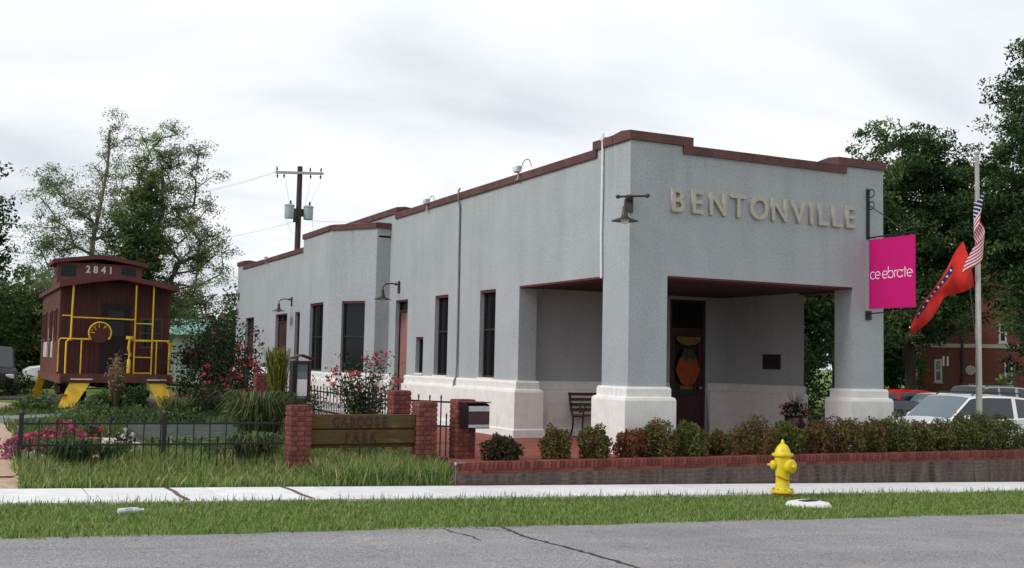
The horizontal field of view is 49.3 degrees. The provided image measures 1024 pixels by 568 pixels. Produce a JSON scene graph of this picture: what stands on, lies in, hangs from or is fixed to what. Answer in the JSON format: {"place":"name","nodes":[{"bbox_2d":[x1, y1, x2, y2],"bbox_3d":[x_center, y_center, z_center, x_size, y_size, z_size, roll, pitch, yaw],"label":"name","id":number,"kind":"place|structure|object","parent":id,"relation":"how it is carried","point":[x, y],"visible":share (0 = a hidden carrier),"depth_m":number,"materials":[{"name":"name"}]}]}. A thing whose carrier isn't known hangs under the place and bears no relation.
{"place":"outdoors","nodes":[
{"label":"outdoors","id":0,"kind":"place"},
{"bbox_2d":[0,402,18,475],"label":"gravel path","id":1,"kind":"structure","parent":0,"point":[5,468],"depth_m":17.64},
{"bbox_2d":[5,438,454,488],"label":"rough grass","id":2,"kind":"structure","parent":0,"point":[155,470],"depth_m":15.15,"materials":[{"name":"plant"}]},
{"bbox_2d":[287,354,314,404],"bbox_3d":[-4.132,2.231,21.716,0.510,1.730,0.200,4,-5,-38],"label":"notice case","id":3,"kind":"object","parent":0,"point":[299,378],"visible":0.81,"depth_m":21.69,"materials":[{"name":"black metal"}]},
{"bbox_2d":[0,361,903,488],"bbox_3d":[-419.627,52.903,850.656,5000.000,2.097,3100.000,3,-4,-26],"label":"ground","id":4,"kind":"structure","parent":0,"point":[90,390],"depth_m":51.60,"materials":[{"name":"soil"}]},
{"bbox_2d":[0,346,20,394],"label":"black van","id":5,"kind":"object","parent":4,"relation":"on","point":[8,368],"visible":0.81,"depth_m":40.94,"materials":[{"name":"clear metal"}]},
{"bbox_2d":[0,161,21,316],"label":"edge tree","id":6,"kind":"object","parent":4,"relation":"on","point":[5,257],"visible":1,"depth_m":44.93,"materials":[{"name":"green plant"}]},
{"bbox_2d":[0,432,34,459],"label":"phlox mound","id":7,"kind":"object","parent":4,"relation":"on","point":[11,441],"visible":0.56,"depth_m":16.15,"materials":[{"name":"pink plant"}]},
{"bbox_2d":[0,276,40,374],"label":"background tree","id":8,"kind":"object","parent":4,"relation":"on","point":[6,318],"visible":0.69,"depth_m":54.37,"materials":[{"name":"green plant"}]},
{"bbox_2d":[1,374,47,393],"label":"hedge clump","id":9,"kind":"object","parent":4,"relation":"on","point":[27,381],"visible":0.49,"depth_m":43.13,"materials":[{"name":"green plant"}]},
{"bbox_2d":[0,253,52,383],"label":"background tree","id":10,"kind":"object","parent":4,"relation":"on","point":[34,357],"visible":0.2,"depth_m":56.81,"materials":[{"name":"green plant"}]},
{"bbox_2d":[30,437,113,463],"bbox_3d":[-6.142,2.360,15.556,1.209,0.425,1.117,3,-4,-26],"label":"daylily clump","id":11,"kind":"object","parent":4,"relation":"on","point":[77,452],"visible":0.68,"depth_m":15.34,"materials":[{"name":"green plant"}]},
{"bbox_2d":[1,105,151,314],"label":"sparse tree","id":12,"kind":"object","parent":4,"relation":"on","point":[47,244],"visible":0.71,"depth_m":51.84,"materials":[{"name":"green plant"}]},
{"bbox_2d":[0,394,157,408],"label":"ballast bed","id":13,"kind":"object","parent":4,"relation":"on","point":[153,404],"visible":0.1,"depth_m":38.18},
{"bbox_2d":[87,441,137,460],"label":"daylily clump","id":14,"kind":"object","parent":4,"relation":"on","point":[104,450],"visible":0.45,"depth_m":15.63,"materials":[{"name":"green plant"}]},
{"bbox_2d":[95,166,178,327],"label":"cedar tree","id":15,"kind":"object","parent":4,"relation":"on","point":[130,234],"visible":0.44,"depth_m":46.05,"materials":[{"name":"green plant"}]},
{"bbox_2d":[17,410,283,469],"bbox_3d":[-4.971,2.241,15.560,3.548,0.950,0.084,3,-4,-23],"label":"iron fence","id":16,"kind":"object","parent":4,"relation":"on","point":[163,423],"visible":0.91,"depth_m":15.52,"materials":[{"name":"black metal"}]},
{"bbox_2d":[104,118,244,337],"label":"broad tree","id":17,"kind":"object","parent":4,"relation":"on","point":[200,257],"visible":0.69,"depth_m":47.84,"materials":[{"name":"green plant"}]},
{"bbox_2d":[170,292,210,382],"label":"background tree","id":18,"kind":"object","parent":4,"relation":"on","point":[194,309],"visible":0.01,"depth_m":77.51,"materials":[{"name":"green plant"}]},
{"bbox_2d":[169,319,227,381],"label":"green roof building","id":19,"kind":"structure","parent":4,"relation":"on","point":[176,340],"depth_m":71.33,"materials":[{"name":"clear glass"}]},
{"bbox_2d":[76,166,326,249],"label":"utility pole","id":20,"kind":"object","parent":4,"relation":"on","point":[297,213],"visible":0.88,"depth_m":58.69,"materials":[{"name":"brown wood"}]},
{"bbox_2d":[27,416,377,460],"bbox_3d":[-7.721,3.090,24.024,5.774,0.001,15.908,3,-4,-26],"label":"soil bed","id":21,"kind":"object","parent":4,"relation":"on","point":[139,440],"depth_m":20.28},
{"bbox_2d":[5,394,61,413],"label":"garden plant","id":22,"kind":"object","parent":21,"relation":"on","point":[30,402],"visible":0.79,"depth_m":27.86,"materials":[{"name":"green plant"}]},
{"bbox_2d":[23,419,95,458],"bbox_3d":[-6.622,2.315,16.331,1.082,0.658,0.941,1,-4,10],"label":"petunia mound","id":23,"kind":"object","parent":21,"relation":"on","point":[51,432],"visible":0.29,"depth_m":16.28,"materials":[{"name":"pink plant"}]},
{"bbox_2d":[43,402,111,428],"bbox_3d":[-8.888,2.723,22.976,1.284,0.642,1.796,1,-4,4],"label":"garden mound","id":24,"kind":"object","parent":21,"relation":"on","point":[73,414],"visible":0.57,"depth_m":22.84,"materials":[{"name":"green plant"}]},
{"bbox_2d":[53,398,124,421],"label":"garden plant","id":25,"kind":"object","parent":21,"relation":"on","point":[102,408],"visible":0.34,"depth_m":24.21,"materials":[{"name":"green plant"}]},
{"bbox_2d":[103,350,130,406],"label":"plume grass","id":26,"kind":"object","parent":21,"relation":"on","point":[115,380],"depth_m":28.77,"materials":[{"name":"brown plant"}]},
{"bbox_2d":[121,380,149,408],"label":"garden plant","id":27,"kind":"object","parent":21,"relation":"on","point":[134,396],"visible":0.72,"depth_m":29.13,"materials":[{"name":"green plant"}]},
{"bbox_2d":[106,403,175,421],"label":"garden plant","id":28,"kind":"object","parent":21,"relation":"on","point":[139,413],"visible":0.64,"depth_m":24.87,"materials":[{"name":"green plant"}]},
{"bbox_2d":[151,395,205,412],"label":"sedge clump","id":29,"kind":"object","parent":21,"relation":"on","point":[169,403],"visible":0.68,"depth_m":26.05,"materials":[{"name":"green plant"}]},
{"bbox_2d":[157,406,208,421],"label":"garden plant","id":30,"kind":"object","parent":21,"relation":"on","point":[173,415],"visible":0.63,"depth_m":24.23,"materials":[{"name":"green plant"}]},
{"bbox_2d":[128,424,240,442],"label":"stone platform","id":31,"kind":"structure","parent":21,"relation":"on","point":[200,430],"depth_m":21.95,"materials":[{"name":"grey concrete"}]},
{"bbox_2d":[0,403,386,460],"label":"ground cover","id":32,"kind":"object","parent":21,"relation":"on","point":[13,427],"visible":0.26,"depth_m":21.80,"materials":[{"name":"green plant"}]},
{"bbox_2d":[176,381,238,419],"bbox_3d":[-7.447,2.879,27.288,1.608,0.992,1.819,4,-5,-33],"label":"dark shrub","id":33,"kind":"object","parent":21,"relation":"on","point":[208,404],"visible":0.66,"depth_m":27.15,"materials":[{"name":"green plant"}]},
{"bbox_2d":[156,302,265,410],"bbox_3d":[-8.298,2.038,31.249,3.106,3.196,3.104,3,-4,-25],"label":"crape myrtle","id":34,"kind":"object","parent":21,"relation":"on","point":[202,351],"visible":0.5,"depth_m":30.98,"materials":[{"name":"green plant"}]},
{"bbox_2d":[92,448,358,459],"bbox_3d":[-4.833,2.728,18.147,4.474,0.001,2.210,3,-4,-26],"label":"mulch bed","id":35,"kind":"object","parent":21,"relation":"on","point":[273,449],"visible":0.1,"depth_m":18.16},
{"bbox_2d":[171,434,226,453],"bbox_3d":[-5.086,2.562,17.677,1.059,0.376,0.839,4,-5,-30],"label":"garden mound","id":36,"kind":"object","parent":35,"relation":"on","point":[196,440],"visible":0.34,"depth_m":17.63,"materials":[{"name":"green plant"}]},
{"bbox_2d":[200,344,268,415],"bbox_3d":[-6.922,2.522,28.647,2.132,1.958,2.169,1,-4,1],"label":"crape myrtle","id":37,"kind":"object","parent":21,"relation":"on","point":[245,386],"visible":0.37,"depth_m":28.50,"materials":[{"name":"green plant"}]},
{"bbox_2d":[206,388,317,434],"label":"fountain grass","id":38,"kind":"object","parent":21,"relation":"on","point":[253,406],"depth_m":19.13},
{"bbox_2d":[259,345,291,431],"bbox_3d":[-4.788,2.141,22.720,0.788,1.823,0.797,1,-4,-3],"label":"yellow bamboo","id":39,"kind":"object","parent":21,"relation":"on","point":[277,372],"visible":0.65,"depth_m":22.63,"materials":[{"name":"green plant"}]},
{"bbox_2d":[264,381,387,451],"bbox_3d":[-4.001,2.585,22.716,0.036,1.050,10.206,3,-4,-24],"label":"iron fence","id":40,"kind":"object","parent":21,"relation":"on","point":[375,410],"visible":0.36,"depth_m":21.38,"materials":[{"name":"black metal"}]},
{"bbox_2d":[319,347,403,413],"bbox_3d":[-2.638,1.996,19.672,1.551,1.782,0.943,2,-4,-5],"label":"rose bush","id":41,"kind":"object","parent":21,"relation":"on","point":[355,404],"visible":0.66,"depth_m":19.61,"materials":[{"name":"green plant"}]},
{"bbox_2d":[189,283,236,371],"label":"background tree","id":42,"kind":"object","parent":4,"relation":"on","point":[229,310],"visible":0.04,"depth_m":66.73,"materials":[{"name":"green plant"}]},
{"bbox_2d":[216,431,284,461],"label":"daylily clump","id":43,"kind":"object","parent":4,"relation":"on","point":[245,437],"visible":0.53,"depth_m":16.41,"materials":[{"name":"green plant"}]},
{"bbox_2d":[253,373,267,395],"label":"brick pillar","id":44,"kind":"structure","parent":4,"relation":"on","point":[259,380],"depth_m":27.47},
{"bbox_2d":[284,405,311,470],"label":"brick pillar","id":45,"kind":"structure","parent":4,"relation":"on","point":[298,432],"depth_m":16.07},
{"bbox_2d":[310,414,414,447],"bbox_3d":[-2.227,2.191,16.634,1.640,0.495,0.113,3,-4,-26],"label":"park sign","id":46,"kind":"object","parent":45,"relation":"attached to","point":[357,430],"visible":0.98,"depth_m":16.59,"materials":[{"name":"brown wood"}]},
{"bbox_2d":[305,451,460,486],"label":"tall grass","id":47,"kind":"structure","parent":4,"relation":"on","point":[396,468],"depth_m":15.96,"materials":[{"name":"plant"}]},
{"bbox_2d":[386,390,411,457],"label":"brick pillar","id":48,"kind":"structure","parent":4,"relation":"on","point":[398,401],"depth_m":17.79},
{"bbox_2d":[410,401,437,463],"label":"brick pillar","id":49,"kind":"structure","parent":4,"relation":"on","point":[425,428],"depth_m":16.94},
{"bbox_2d":[450,449,1023,485],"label":"retaining wall","id":50,"kind":"structure","parent":4,"relation":"on","point":[1002,465],"depth_m":18.48,"materials":[{"name":"red brick"}]},
{"bbox_2d":[804,294,834,377],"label":"maple tree","id":51,"kind":"object","parent":4,"relation":"on","point":[819,315],"visible":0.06,"depth_m":44.43,"materials":[{"name":"green plant"}]},
{"bbox_2d":[883,259,938,389],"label":"maple tree","id":52,"kind":"object","parent":4,"relation":"on","point":[894,368],"visible":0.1,"depth_m":62.40,"materials":[{"name":"green plant"}]},
{"bbox_2d":[833,116,1023,389],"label":"oak tree","id":53,"kind":"object","parent":4,"relation":"on","point":[928,174],"visible":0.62,"depth_m":41.23,"materials":[{"name":"green plant"}]},
{"bbox_2d":[914,259,1023,392],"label":"brick building","id":54,"kind":"structure","parent":4,"relation":"on","point":[961,368],"depth_m":64.48,"materials":[{"name":"brick"}]},
{"bbox_2d":[937,36,1023,337],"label":"oak tree","id":55,"kind":"object","parent":4,"relation":"on","point":[1007,207],"visible":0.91,"depth_m":39.65,"materials":[{"name":"green plant"}]},
{"bbox_2d":[951,175,1023,385],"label":"maple tree","id":56,"kind":"object","parent":4,"relation":"on","point":[1012,345],"visible":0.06,"depth_m":54.83,"materials":[{"name":"green plant"}]},
{"bbox_2d":[0,494,1022,537],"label":"verge","id":57,"kind":"structure","parent":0,"point":[392,527],"depth_m":12.43,"materials":[{"name":"plant"}]},
{"bbox_2d":[0,489,1023,539],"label":"grass strip","id":58,"kind":"object","parent":57,"relation":"on","point":[964,504],"depth_m":13.15,"materials":[{"name":"plant"}]},
{"bbox_2d":[767,439,796,497],"bbox_3d":[4.065,2.772,16.618,0.424,0.910,0.340,-2,-5,41],"label":"fire hydrant","id":59,"kind":"object","parent":57,"relation":"on","point":[783,464],"visible":0.98,"depth_m":16.54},
{"bbox_2d":[785,499,831,508],"bbox_3d":[4.143,3.081,15.592,0.630,0.116,0.630,4,-5,-30],"label":"meter lid","id":60,"kind":"object","parent":57,"relation":"on","point":[809,502],"visible":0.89,"depth_m":15.44,"materials":[{"name":"concrete"}]},
{"bbox_2d":[0,514,1023,567],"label":"road","id":61,"kind":"structure","parent":0,"point":[970,541],"depth_m":10.85,"materials":[{"name":"asphalt"}]},
{"bbox_2d":[0,482,1023,506],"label":"sidewalk","id":62,"kind":"structure","parent":0,"point":[190,493],"depth_m":15.21,"materials":[{"name":"concrete"}]},
{"bbox_2d":[0,486,1023,503],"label":"edge grass","id":63,"kind":"structure","parent":62,"relation":"on","point":[548,495],"depth_m":15.10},
{"bbox_2d":[0,0,1023,369],"label":"sky","id":64,"kind":"structure","parent":0,"point":[398,103],"materials":[{"name":"white"}]},
{"bbox_2d":[169,393,946,464],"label":"plaza","id":65,"kind":"structure","parent":0,"point":[532,450],"depth_m":19.83,"materials":[{"name":"brick"}]},
{"bbox_2d":[449,399,475,458],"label":"brick pillar","id":66,"kind":"structure","parent":65,"relation":"on","point":[461,443],"depth_m":17.16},
{"bbox_2d":[459,401,490,428],"bbox_3d":[-0.569,2.002,17.062,0.400,0.400,0.312,3,-4,-26],"label":"mailbox","id":67,"kind":"object","parent":66,"relation":"attached to","point":[474,414],"visible":1,"depth_m":16.94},
{"bbox_2d":[476,432,525,460],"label":"nandina shrub","id":68,"kind":"object","parent":65,"relation":"on","point":[503,447],"visible":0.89,"depth_m":16.80,"materials":[{"name":"green plant"}]},
{"bbox_2d":[536,422,573,459],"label":"nandina shrub","id":69,"kind":"object","parent":65,"relation":"on","point":[553,445],"visible":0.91,"depth_m":17.22,"materials":[{"name":"green plant"}]},
{"bbox_2d":[232,130,893,454],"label":"depot building","id":70,"kind":"structure","parent":65,"relation":"on","point":[527,302],"depth_m":22.64,"materials":[{"name":"grey paint"}]},
{"bbox_2d":[276,313,286,353],"bbox_3d":[-8.040,2.566,39.144,0.170,3.030,1.580,3,-4,-26],"label":"door","id":71,"kind":"structure","parent":70,"relation":"in","point":[282,318],"depth_m":39.43,"materials":[{"name":"brown wood"}]},
{"bbox_2d":[311,302,323,370],"bbox_3d":[-5.364,1.466,30.927,0.120,1.880,1.280,3,-4,-26],"label":"window","id":72,"kind":"structure","parent":70,"relation":"in","point":[317,325],"depth_m":31.13,"materials":[{"name":"black glass"}]},
{"bbox_2d":[342,301,364,371],"bbox_3d":[-4.173,1.391,29.517,0.770,1.880,0.120,-1,-5,30],"label":"window","id":73,"kind":"structure","parent":70,"relation":"in","point":[354,311],"depth_m":29.57,"materials":[{"name":"black glass"}]},
{"bbox_2d":[397,299,407,389],"bbox_3d":[-2.746,1.919,28.411,0.170,3.030,0.870,3,-4,-26],"label":"door","id":74,"kind":"structure","parent":70,"relation":"in","point":[403,308],"depth_m":28.62,"materials":[{"name":"brown wood"}]},
{"bbox_2d":[432,295,448,376],"bbox_3d":[-1.602,1.216,26.064,0.190,1.910,0.840,3,-4,-26],"label":"window","id":75,"kind":"structure","parent":70,"relation":"in","point":[443,299],"depth_m":26.24,"materials":[{"name":"black glass"}]},
{"bbox_2d":[477,289,495,379],"bbox_3d":[-0.474,1.078,23.776,0.190,1.910,0.830,3,-4,-26],"label":"window","id":76,"kind":"structure","parent":70,"relation":"in","point":[489,295],"depth_m":23.94,"materials":[{"name":"black glass"}]},
{"bbox_2d":[611,194,649,223],"bbox_3d":[1.961,-1.258,18.537,0.600,0.545,0.590,0,-4,19],"label":"wall lamp","id":77,"kind":"object","parent":70,"relation":"attached to","point":[625,218],"visible":1,"depth_m":18.63,"materials":[{"name":"brown metal"}]},
{"bbox_2d":[669,299,705,432],"bbox_3d":[3.854,1.828,24.677,0.960,2.960,0.159,3,-4,-26],"label":"entrance door","id":78,"kind":"structure","parent":70,"relation":"in","point":[687,317],"depth_m":24.70,"materials":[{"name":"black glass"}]},
{"bbox_2d":[676,336,700,385],"bbox_3d":[3.889,1.704,24.620,0.660,1.080,0.024,3,-4,-26],"label":"door banner","id":79,"kind":"object","parent":78,"relation":"attached to","point":[687,369],"depth_m":24.61,"materials":[{"name":"orange fabric"}]},
{"bbox_2d":[762,354,780,369],"bbox_3d":[5.515,1.654,23.708,0.030,0.320,0.580,3,-4,-26],"label":"wall plaque","id":80,"kind":"object","parent":70,"relation":"attached to","point":[771,361],"depth_m":23.68,"materials":[{"name":"brown metal"}]},
{"bbox_2d":[865,189,915,319],"bbox_3d":[7.002,-0.593,20.618,0.110,2.490,1.190,3,-4,-26],"label":"hanging sign","id":81,"kind":"object","parent":70,"relation":"attached to","point":[892,272],"visible":1,"depth_m":20.58,"materials":[{"name":"fabric"}]},
{"bbox_2d":[568,392,595,434],"bbox_3d":[1.874,2.709,23.090,1.300,0.913,0.695,3,-4,-26],"label":"bench","id":82,"kind":"object","parent":65,"relation":"on","point":[579,409],"visible":0.45,"depth_m":23.06,"materials":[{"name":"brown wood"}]},
{"bbox_2d":[576,421,614,458],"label":"nandina shrub","id":83,"kind":"object","parent":65,"relation":"on","point":[594,441],"visible":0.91,"depth_m":17.53,"materials":[{"name":"green plant"}]},
{"bbox_2d":[611,427,647,457],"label":"nandina shrub","id":84,"kind":"object","parent":65,"relation":"on","point":[630,443],"visible":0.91,"depth_m":17.81,"materials":[{"name":"red plant"}]},
{"bbox_2d":[638,416,681,456],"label":"nandina shrub","id":85,"kind":"object","parent":65,"relation":"on","point":[657,437],"visible":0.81,"depth_m":18.02,"materials":[{"name":"green plant"}]},
{"bbox_2d":[672,420,712,456],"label":"nandina shrub","id":86,"kind":"object","parent":65,"relation":"on","point":[687,435],"visible":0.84,"depth_m":18.30,"materials":[{"name":"green plant"}]},
{"bbox_2d":[705,428,734,455],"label":"nandina shrub","id":87,"kind":"object","parent":65,"relation":"on","point":[721,443],"visible":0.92,"depth_m":18.61,"materials":[{"name":"green plant"}]},
{"bbox_2d":[729,414,779,455],"bbox_3d":[4.166,2.603,19.054,0.872,0.803,0.856,-1,-5,32],"label":"nandina shrub","id":88,"kind":"object","parent":65,"relation":"on","point":[754,442],"visible":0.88,"depth_m":18.93,"materials":[{"name":"green plant"}]},
{"bbox_2d":[769,420,809,453],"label":"nandina shrub","id":89,"kind":"object","parent":65,"relation":"on","point":[790,435],"visible":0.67,"depth_m":19.21,"materials":[{"name":"green plant"}]},
{"bbox_2d":[778,386,811,442],"bbox_3d":[5.644,2.572,22.209,0.631,1.203,0.599,3,-4,-26],"label":"flower urn","id":90,"kind":"object","parent":65,"relation":"on","point":[799,421],"visible":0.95,"depth_m":22.13,"materials":[{"name":"green ceramic"}]},
{"bbox_2d":[801,417,836,453],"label":"nandina shrub","id":91,"kind":"object","parent":65,"relation":"on","point":[819,434],"visible":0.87,"depth_m":19.53,"materials":[{"name":"green plant"}]},
{"bbox_2d":[826,414,867,452],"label":"nandina shrub","id":92,"kind":"object","parent":65,"relation":"on","point":[846,433],"visible":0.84,"depth_m":19.76,"materials":[{"name":"green plant"}]},
{"bbox_2d":[851,416,895,451],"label":"nandina shrub","id":93,"kind":"object","parent":65,"relation":"on","point":[873,436],"visible":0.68,"depth_m":20.04,"materials":[{"name":"green plant"}]},
{"bbox_2d":[880,410,917,451],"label":"nandina shrub","id":94,"kind":"object","parent":65,"relation":"on","point":[896,445],"visible":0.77,"depth_m":20.29,"materials":[{"name":"green plant"}]},
{"bbox_2d":[897,418,939,451],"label":"nandina shrub","id":95,"kind":"object","parent":65,"relation":"on","point":[919,434],"visible":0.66,"depth_m":20.53,"materials":[{"name":"green plant"}]},
{"bbox_2d":[922,417,957,450],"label":"nandina shrub","id":96,"kind":"object","parent":65,"relation":"on","point":[944,431],"visible":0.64,"depth_m":20.77,"materials":[{"name":"green plant"}]},
{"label":"parking lot","id":97,"kind":"structure","parent":0,"visible":0},
{"bbox_2d":[804,327,834,426],"bbox_3d":[6.981,2.579,28.447,3.061,3.350,2.676,5,-6,-44],"label":"evergreen shrub","id":98,"kind":"object","parent":97,"relation":"on","point":[813,387],"visible":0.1,"depth_m":28.04,"materials":[{"name":"green plant"}]},
{"bbox_2d":[808,399,919,425],"bbox_3d":[10.711,4.081,32.969,4.530,1.408,2.050,3,-4,-26],"label":"dark sedan","id":99,"kind":"object","parent":97,"relation":"on","point":[904,407],"visible":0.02,"depth_m":32.51,"materials":[{"name":"black metal"}]},
{"bbox_2d":[886,389,932,400],"bbox_3d":[14.167,4.575,39.412,4.440,1.708,2.090,3,-4,-26],"label":"red hatchback","id":100,"kind":"object","parent":97,"relation":"on","point":[905,394],"visible":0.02,"depth_m":38.34,"materials":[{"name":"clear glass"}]},
{"bbox_2d":[896,391,1023,448],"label":"white suv","id":101,"kind":"object","parent":97,"relation":"on","point":[928,408],"visible":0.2,"depth_m":30.71,"materials":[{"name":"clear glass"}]},
{"bbox_2d":[949,383,1023,397],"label":"silver suv","id":102,"kind":"object","parent":97,"relation":"on","point":[991,387],"visible":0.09,"depth_m":43.13,"materials":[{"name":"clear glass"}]},
{"bbox_3d":[-12.445,3.709,33.502,2.400,0.135,8.600,3,-5,-27],"label":"railway track","id":103,"kind":"object","parent":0,"visible":0},
{"bbox_2d":[33,255,178,409],"bbox_3d":[-12.290,1.345,33.459,3.240,4.590,8.170,3,-5,-27],"label":"caboose","id":104,"kind":"object","parent":103,"relation":"on","point":[99,311],"visible":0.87,"depth_m":30.80,"materials":[{"name":"paint"}]},
{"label":"planting bed","id":105,"kind":"structure","parent":0,"visible":0},
{"bbox_2d":[940,410,985,449],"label":"nandina shrub","id":106,"kind":"object","parent":105,"relation":"on","point":[964,433],"visible":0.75,"depth_m":21.03,"materials":[{"name":"green plant"}]},
{"bbox_2d":[969,150,981,445],"bbox_3d":[9.038,0.353,21.766,0.286,6.028,0.124,3,-4,-26],"label":"flagpole","id":107,"kind":"object","parent":105,"relation":"on","point":[978,337],"visible":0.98,"depth_m":21.74,"materials":[{"name":"metal"}]},
{"bbox_2d":[910,241,973,334],"bbox_3d":[8.467,0.085,21.984,1.220,1.870,0.283,1,-4,9],"label":"state flag","id":108,"kind":"object","parent":107,"relation":"attached to","point":[953,280],"visible":0.99,"depth_m":21.96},
{"bbox_2d":[962,191,984,273],"bbox_3d":[8.999,-1.020,21.728,0.421,1.681,0.163,2,-4,-7],"label":"american flag","id":109,"kind":"object","parent":107,"relation":"hanging from","point":[975,257],"visible":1,"depth_m":21.72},
{"bbox_2d":[961,410,1006,449],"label":"nandina shrub","id":110,"kind":"object","parent":105,"relation":"on","point":[987,423],"visible":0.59,"depth_m":21.26,"materials":[{"name":"green plant"}]},
{"bbox_2d":[983,412,1023,449],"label":"nandina shrub","id":111,"kind":"object","parent":105,"relation":"on","point":[1006,424],"visible":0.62,"depth_m":21.52,"materials":[{"name":"green plant"}]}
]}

